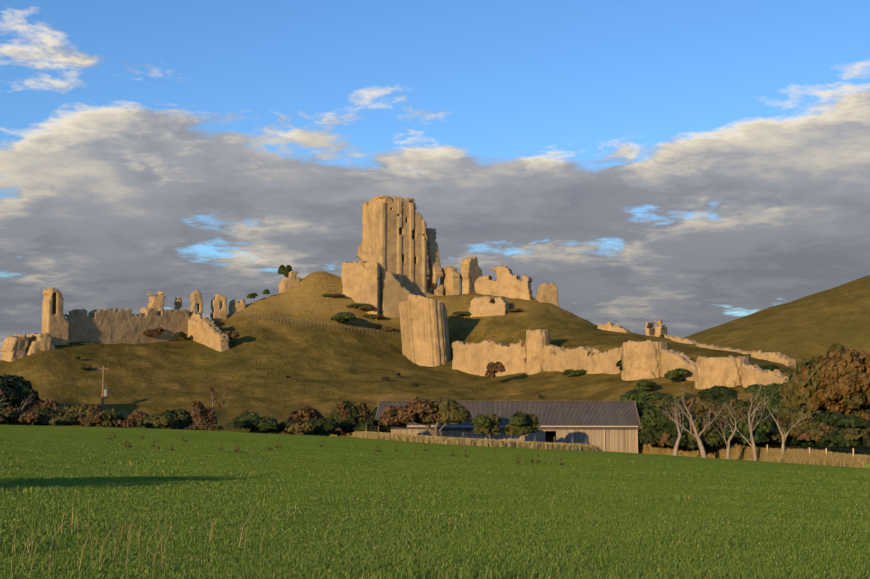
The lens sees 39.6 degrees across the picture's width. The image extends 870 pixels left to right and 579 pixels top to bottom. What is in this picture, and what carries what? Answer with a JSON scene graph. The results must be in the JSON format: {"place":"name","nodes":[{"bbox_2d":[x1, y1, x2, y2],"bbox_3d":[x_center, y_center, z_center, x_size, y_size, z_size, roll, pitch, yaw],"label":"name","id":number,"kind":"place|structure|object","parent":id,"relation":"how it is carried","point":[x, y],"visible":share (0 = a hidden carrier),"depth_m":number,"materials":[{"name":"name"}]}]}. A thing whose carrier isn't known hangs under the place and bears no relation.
{"place":"outdoors","nodes":[
{"label":"outdoors","id":0,"kind":"place"},
{"bbox_2d":[0,271,869,578],"bbox_3d":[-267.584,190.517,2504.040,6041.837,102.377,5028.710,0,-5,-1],"label":"terrain","id":1,"kind":"structure","parent":0,"point":[324,365],"depth_m":107.58,"materials":[{"name":"green plant"}]},
{"bbox_2d":[0,333,28,361],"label":"ruined wall","id":2,"kind":"structure","parent":1,"relation":"on","point":[14,346],"depth_m":202.26,"materials":[{"name":"stone"}]},
{"bbox_2d":[26,332,54,354],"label":"wall fragment","id":3,"kind":"object","parent":1,"relation":"on","point":[40,342],"visible":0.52,"depth_m":204.49,"materials":[{"name":"stone"}]},
{"bbox_2d":[41,287,69,344],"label":"ruined tower","id":4,"kind":"structure","parent":1,"relation":"on","point":[55,324],"depth_m":208.69,"materials":[{"name":"beige stone"}]},
{"bbox_2d":[0,382,192,426],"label":"bush","id":5,"kind":"object","parent":1,"relation":"on","point":[15,398],"depth_m":162.03,"materials":[{"name":"green plant"}]},
{"bbox_2d":[98,366,103,406],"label":"utility pole","id":6,"kind":"object","parent":1,"relation":"on","point":[102,387],"visible":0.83,"depth_m":184.03,"materials":[{"name":"brown wood"}]},
{"bbox_2d":[104,387,108,395],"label":"pole transformer","id":7,"kind":"object","parent":6,"relation":"attached to","point":[106,392],"visible":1,"depth_m":183.71,"materials":[{"name":"grey metal"}]},
{"bbox_2d":[0,378,228,426],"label":"bushes","id":8,"kind":"object","parent":1,"relation":"on","point":[194,407],"visible":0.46,"depth_m":145.10,"materials":[{"name":"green plant"}]},
{"bbox_2d":[0,408,256,428],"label":"bushes","id":9,"kind":"object","parent":1,"relation":"on","point":[162,422],"visible":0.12,"depth_m":131.53,"materials":[{"name":"green plant"}]},
{"bbox_2d":[65,307,196,343],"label":"castle wall","id":10,"kind":"structure","parent":1,"relation":"on","point":[110,326],"depth_m":220.31,"materials":[{"name":"beige stone"}]},
{"bbox_2d":[147,290,165,309],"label":"wall fragment","id":11,"kind":"object","parent":1,"relation":"on","point":[156,301],"visible":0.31,"depth_m":233.42,"materials":[{"name":"stone"}]},
{"bbox_2d":[174,297,181,309],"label":"wall fragment","id":12,"kind":"object","parent":1,"relation":"on","point":[178,303],"visible":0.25,"depth_m":238.78,"materials":[{"name":"stone"}]},
{"bbox_2d":[0,401,369,435],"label":"bushes","id":13,"kind":"object","parent":1,"relation":"on","point":[49,418],"visible":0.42,"depth_m":129.41,"materials":[{"name":"green plant"}]},
{"bbox_2d":[4,398,371,436],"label":"bushes","id":14,"kind":"object","parent":1,"relation":"on","point":[305,413],"visible":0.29,"depth_m":133.31,"materials":[{"name":"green plant"}]},
{"bbox_2d":[0,373,377,432],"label":"hedge row","id":15,"kind":"object","parent":1,"relation":"on","point":[15,381],"depth_m":164.74,"materials":[{"name":"green plant"}]},
{"bbox_2d":[190,290,202,315],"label":"ruined wall","id":16,"kind":"structure","parent":1,"relation":"on","point":[195,298],"depth_m":235.56,"materials":[{"name":"stone"}]},
{"bbox_2d":[138,412,261,429],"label":"bushes","id":17,"kind":"object","parent":1,"relation":"on","point":[145,421],"visible":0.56,"depth_m":130.20,"materials":[{"name":"green plant"}]},
{"bbox_2d":[188,313,229,351],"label":"castle wall","id":18,"kind":"structure","parent":1,"relation":"on","point":[206,331],"depth_m":224.99,"materials":[{"name":"stone"}]},
{"bbox_2d":[75,318,348,377],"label":"bushes","id":19,"kind":"object","parent":1,"relation":"on","point":[184,335],"visible":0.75,"depth_m":226.77,"materials":[{"name":"green plant"}]},
{"bbox_2d":[210,294,226,320],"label":"ruined wall","id":20,"kind":"structure","parent":1,"relation":"on","point":[219,312],"depth_m":239.04,"materials":[{"name":"stone"}]},
{"bbox_2d":[211,390,225,424],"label":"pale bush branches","id":21,"kind":"object","parent":1,"relation":"on","point":[214,404],"visible":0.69,"depth_m":148.76,"materials":[{"name":"beige plant"}]},
{"bbox_2d":[228,298,245,314],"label":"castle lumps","id":22,"kind":"object","parent":1,"relation":"on","point":[236,306],"visible":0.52,"depth_m":242.26,"materials":[{"name":"stone"}]},
{"bbox_2d":[1,489,560,578],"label":"grass stalks","id":23,"kind":"object","parent":1,"relation":"on","point":[129,539],"depth_m":16.08,"materials":[{"name":"green plant"}]},
{"bbox_2d":[279,270,300,292],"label":"ruined wall","id":24,"kind":"structure","parent":1,"relation":"on","point":[289,282],"depth_m":250.86,"materials":[{"name":"beige stone"}]},
{"bbox_2d":[83,293,542,396],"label":"bushes","id":25,"kind":"object","parent":1,"relation":"on","point":[231,335],"visible":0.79,"depth_m":225.18,"materials":[{"name":"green plant"}]},
{"bbox_2d":[235,311,400,335],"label":"fence","id":26,"kind":"object","parent":1,"relation":"on","point":[313,323],"depth_m":238.22,"materials":[{"name":"brown wood"}]},
{"bbox_2d":[107,432,563,465],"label":"brown dock leaves","id":27,"kind":"object","parent":1,"relation":"on","point":[322,441],"visible":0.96,"depth_m":72.24,"materials":[{"name":"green plant"}]},
{"bbox_2d":[230,400,447,435],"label":"bush","id":28,"kind":"object","parent":1,"relation":"on","point":[328,424],"depth_m":126.40,"materials":[{"name":"green plant"}]},
{"bbox_2d":[247,265,471,320],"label":"shrub leaves","id":29,"kind":"object","parent":1,"relation":"on","point":[284,270],"visible":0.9,"depth_m":247.29,"materials":[{"name":"green plant"}]},
{"bbox_2d":[341,260,380,320],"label":"castle annex","id":30,"kind":"object","parent":1,"relation":"on","point":[361,282],"visible":0.77,"depth_m":249.75,"materials":[{"name":"beige stone"}]},
{"bbox_2d":[227,400,539,433],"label":"bushes","id":31,"kind":"object","parent":1,"relation":"on","point":[520,422],"visible":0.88,"depth_m":124.84,"materials":[{"name":"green plant"}]},
{"bbox_2d":[380,265,414,317],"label":"castle buttress","id":32,"kind":"structure","parent":1,"relation":"on","point":[394,292],"depth_m":251.59,"materials":[{"name":"beige stone"}]},
{"bbox_2d":[334,396,460,425],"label":"bushes","id":33,"kind":"object","parent":1,"relation":"on","point":[414,410],"visible":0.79,"depth_m":125.66,"materials":[{"name":"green plant"}]},
{"bbox_2d":[356,195,443,296],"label":"castle keep","id":34,"kind":"structure","parent":1,"relation":"on","point":[398,241],"depth_m":260.82,"materials":[{"name":"beige stone"}]},
{"bbox_2d":[399,294,450,366],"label":"ruined tower","id":35,"kind":"structure","parent":1,"relation":"on","point":[424,330],"depth_m":233.21,"materials":[{"name":"stone"}]},
{"bbox_2d":[0,433,869,535],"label":"grass","id":36,"kind":"structure","parent":1,"relation":"on","point":[473,490],"depth_m":34.74,"materials":[{"name":"green plant"}]},
{"bbox_2d":[0,443,869,578],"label":"grass tussocks","id":37,"kind":"object","parent":1,"relation":"on","point":[402,576],"depth_m":20.60,"materials":[{"name":"green plant"}]},
{"bbox_2d":[363,308,520,317],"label":"bushes","id":38,"kind":"object","parent":1,"relation":"on","point":[511,310],"visible":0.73,"depth_m":247.56,"materials":[{"name":"green plant"}]},
{"bbox_2d":[440,265,459,295],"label":"ruined wall","id":39,"kind":"structure","parent":1,"relation":"on","point":[450,280],"depth_m":263.90,"materials":[{"name":"stone"}]},
{"bbox_2d":[379,397,539,435],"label":"bushes","id":40,"kind":"object","parent":1,"relation":"on","point":[449,409],"visible":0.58,"depth_m":125.46,"materials":[{"name":"green plant"}]},
{"bbox_2d":[460,256,481,294],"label":"ruined wall","id":41,"kind":"structure","parent":1,"relation":"on","point":[471,272],"depth_m":264.56,"materials":[{"name":"stone"}]},
{"bbox_2d":[452,340,525,375],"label":"castle curtain wall","id":42,"kind":"structure","parent":1,"relation":"on","point":[474,358],"depth_m":222.59,"materials":[{"name":"stone"}]},
{"bbox_2d":[469,296,508,316],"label":"ruined wall","id":43,"kind":"structure","parent":1,"relation":"on","point":[482,306],"depth_m":248.92,"materials":[{"name":"stone"}]},
{"bbox_2d":[474,265,532,299],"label":"ruined wall","id":44,"kind":"structure","parent":1,"relation":"on","point":[508,283],"depth_m":258.99,"materials":[{"name":"stone"}]},
{"bbox_2d":[390,429,635,452],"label":"barn walls","id":45,"kind":"structure","parent":1,"relation":"on","point":[620,440],"depth_m":135.43,"materials":[{"name":"wood"}]},
{"bbox_2d":[376,401,640,428],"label":"barn roof","id":46,"kind":"structure","parent":45,"relation":"on","point":[586,413],"depth_m":139.12,"materials":[{"name":"grey metal"}]},
{"bbox_2d":[407,425,637,452],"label":"barn posts","id":47,"kind":"object","parent":1,"relation":"on","point":[538,431],"visible":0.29,"depth_m":135.48,"materials":[{"name":"brown wood"}]},
{"bbox_2d":[525,329,550,374],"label":"castle tower","id":48,"kind":"structure","parent":1,"relation":"on","point":[537,340],"depth_m":213.14,"materials":[{"name":"stone"}]},
{"bbox_2d":[535,282,558,305],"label":"ruined wall","id":49,"kind":"structure","parent":1,"relation":"on","point":[547,293],"depth_m":256.36,"materials":[{"name":"stone"}]},
{"bbox_2d":[365,426,736,450],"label":"old fence posts","id":50,"kind":"object","parent":1,"relation":"on","point":[534,438],"visible":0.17,"depth_m":116.03,"materials":[{"name":"brown wood"}]},
{"bbox_2d":[542,344,622,373],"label":"castle curtain wall","id":51,"kind":"structure","parent":1,"relation":"on","point":[588,359],"depth_m":202.66,"materials":[{"name":"stone"}]},
{"bbox_2d":[329,431,869,467],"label":"dry grass strip","id":52,"kind":"object","parent":1,"relation":"on","point":[803,456],"depth_m":119.11,"materials":[{"name":"beige plant"}]},
{"bbox_2d":[597,322,631,333],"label":"ruined wall","id":53,"kind":"structure","parent":1,"relation":"on","point":[608,326],"depth_m":239.84,"materials":[{"name":"stone"}]},
{"bbox_2d":[365,426,869,455],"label":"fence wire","id":54,"kind":"object","parent":1,"relation":"on","point":[577,438],"visible":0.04,"depth_m":117.36,"materials":[{"name":"grey metal"}]},
{"bbox_2d":[621,340,667,380],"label":"castle tower","id":55,"kind":"structure","parent":1,"relation":"on","point":[641,360],"depth_m":186.33,"materials":[{"name":"stone"}]},
{"bbox_2d":[644,319,666,336],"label":"ruined tower","id":56,"kind":"structure","parent":1,"relation":"on","point":[660,330],"depth_m":232.45,"materials":[{"name":"stone"}]},
{"bbox_2d":[484,362,869,445],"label":"bushes","id":57,"kind":"object","parent":1,"relation":"on","point":[493,368],"visible":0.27,"depth_m":139.84,"materials":[{"name":"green plant"}]},
{"bbox_2d":[660,349,696,380],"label":"castle curtain wall","id":58,"kind":"structure","parent":1,"relation":"on","point":[671,359],"depth_m":183.34,"materials":[{"name":"stone"}]},
{"bbox_2d":[664,334,699,343],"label":"ruined wall","id":59,"kind":"structure","parent":1,"relation":"on","point":[681,339],"depth_m":225.23,"materials":[{"name":"stone"}]},
{"bbox_2d":[561,368,824,447],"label":"bushes","id":60,"kind":"object","parent":1,"relation":"on","point":[648,416],"visible":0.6,"depth_m":144.29,"materials":[{"name":"green plant"}]},
{"bbox_2d":[694,355,750,389],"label":"castle tower","id":61,"kind":"structure","parent":1,"relation":"on","point":[710,372],"depth_m":170.37,"materials":[{"name":"stone"}]},
{"bbox_2d":[695,344,750,353],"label":"ruined wall","id":62,"kind":"structure","parent":1,"relation":"on","point":[713,346],"depth_m":213.21,"materials":[{"name":"stone"}]},
{"bbox_2d":[659,381,817,460],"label":"bare trees","id":63,"kind":"object","parent":1,"relation":"on","point":[699,442],"visible":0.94,"depth_m":122.68,"materials":[{"name":"beige plant"}]},
{"bbox_2d":[616,360,868,448],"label":"bushes","id":64,"kind":"object","parent":1,"relation":"on","point":[840,423],"visible":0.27,"depth_m":131.13,"materials":[{"name":"green plant"}]},
{"bbox_2d":[644,343,869,446],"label":"olive tree leaves","id":65,"kind":"object","parent":1,"relation":"on","point":[788,417],"visible":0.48,"depth_m":132.83,"materials":[{"name":"green plant"}]},
{"bbox_2d":[741,363,788,387],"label":"castle curtain wall","id":66,"kind":"structure","parent":1,"relation":"on","point":[754,374],"depth_m":166.40,"materials":[{"name":"stone"}]},
{"bbox_2d":[674,380,869,446],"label":"bushes","id":67,"kind":"object","parent":1,"relation":"on","point":[759,434],"visible":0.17,"depth_m":124.28,"materials":[{"name":"green plant"}]},
{"bbox_2d":[751,350,796,367],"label":"ruined wall","id":68,"kind":"structure","parent":1,"relation":"on","point":[780,357],"depth_m":199.18,"materials":[{"name":"stone"}]},
{"bbox_2d":[758,365,792,379],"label":"ivy leaves","id":69,"kind":"object","parent":1,"relation":"on","point":[769,367],"visible":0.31,"depth_m":171.99,"materials":[{"name":"green plant"}]},
{"bbox_2d":[766,445,853,454],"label":"fence posts","id":70,"kind":"object","parent":1,"relation":"on","point":[809,449],"visible":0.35,"depth_m":119.82,"materials":[{"name":"brown wood"}]},
{"bbox_2d":[786,346,869,416],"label":"autumn tree leaves","id":71,"kind":"object","parent":1,"relation":"on","point":[834,388],"visible":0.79,"depth_m":138.61,"materials":[{"name":"brown plant"}]},
{"bbox_2d":[0,506,869,578],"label":"grass","id":72,"kind":"structure","parent":0,"point":[721,572],"depth_m":18.82,"materials":[{"name":"green plant"}]},
{"bbox_2d":[0,0,869,356],"label":"sky","id":73,"kind":"structure","parent":0,"point":[693,166],"materials":[{"name":"blue"}]}
]}

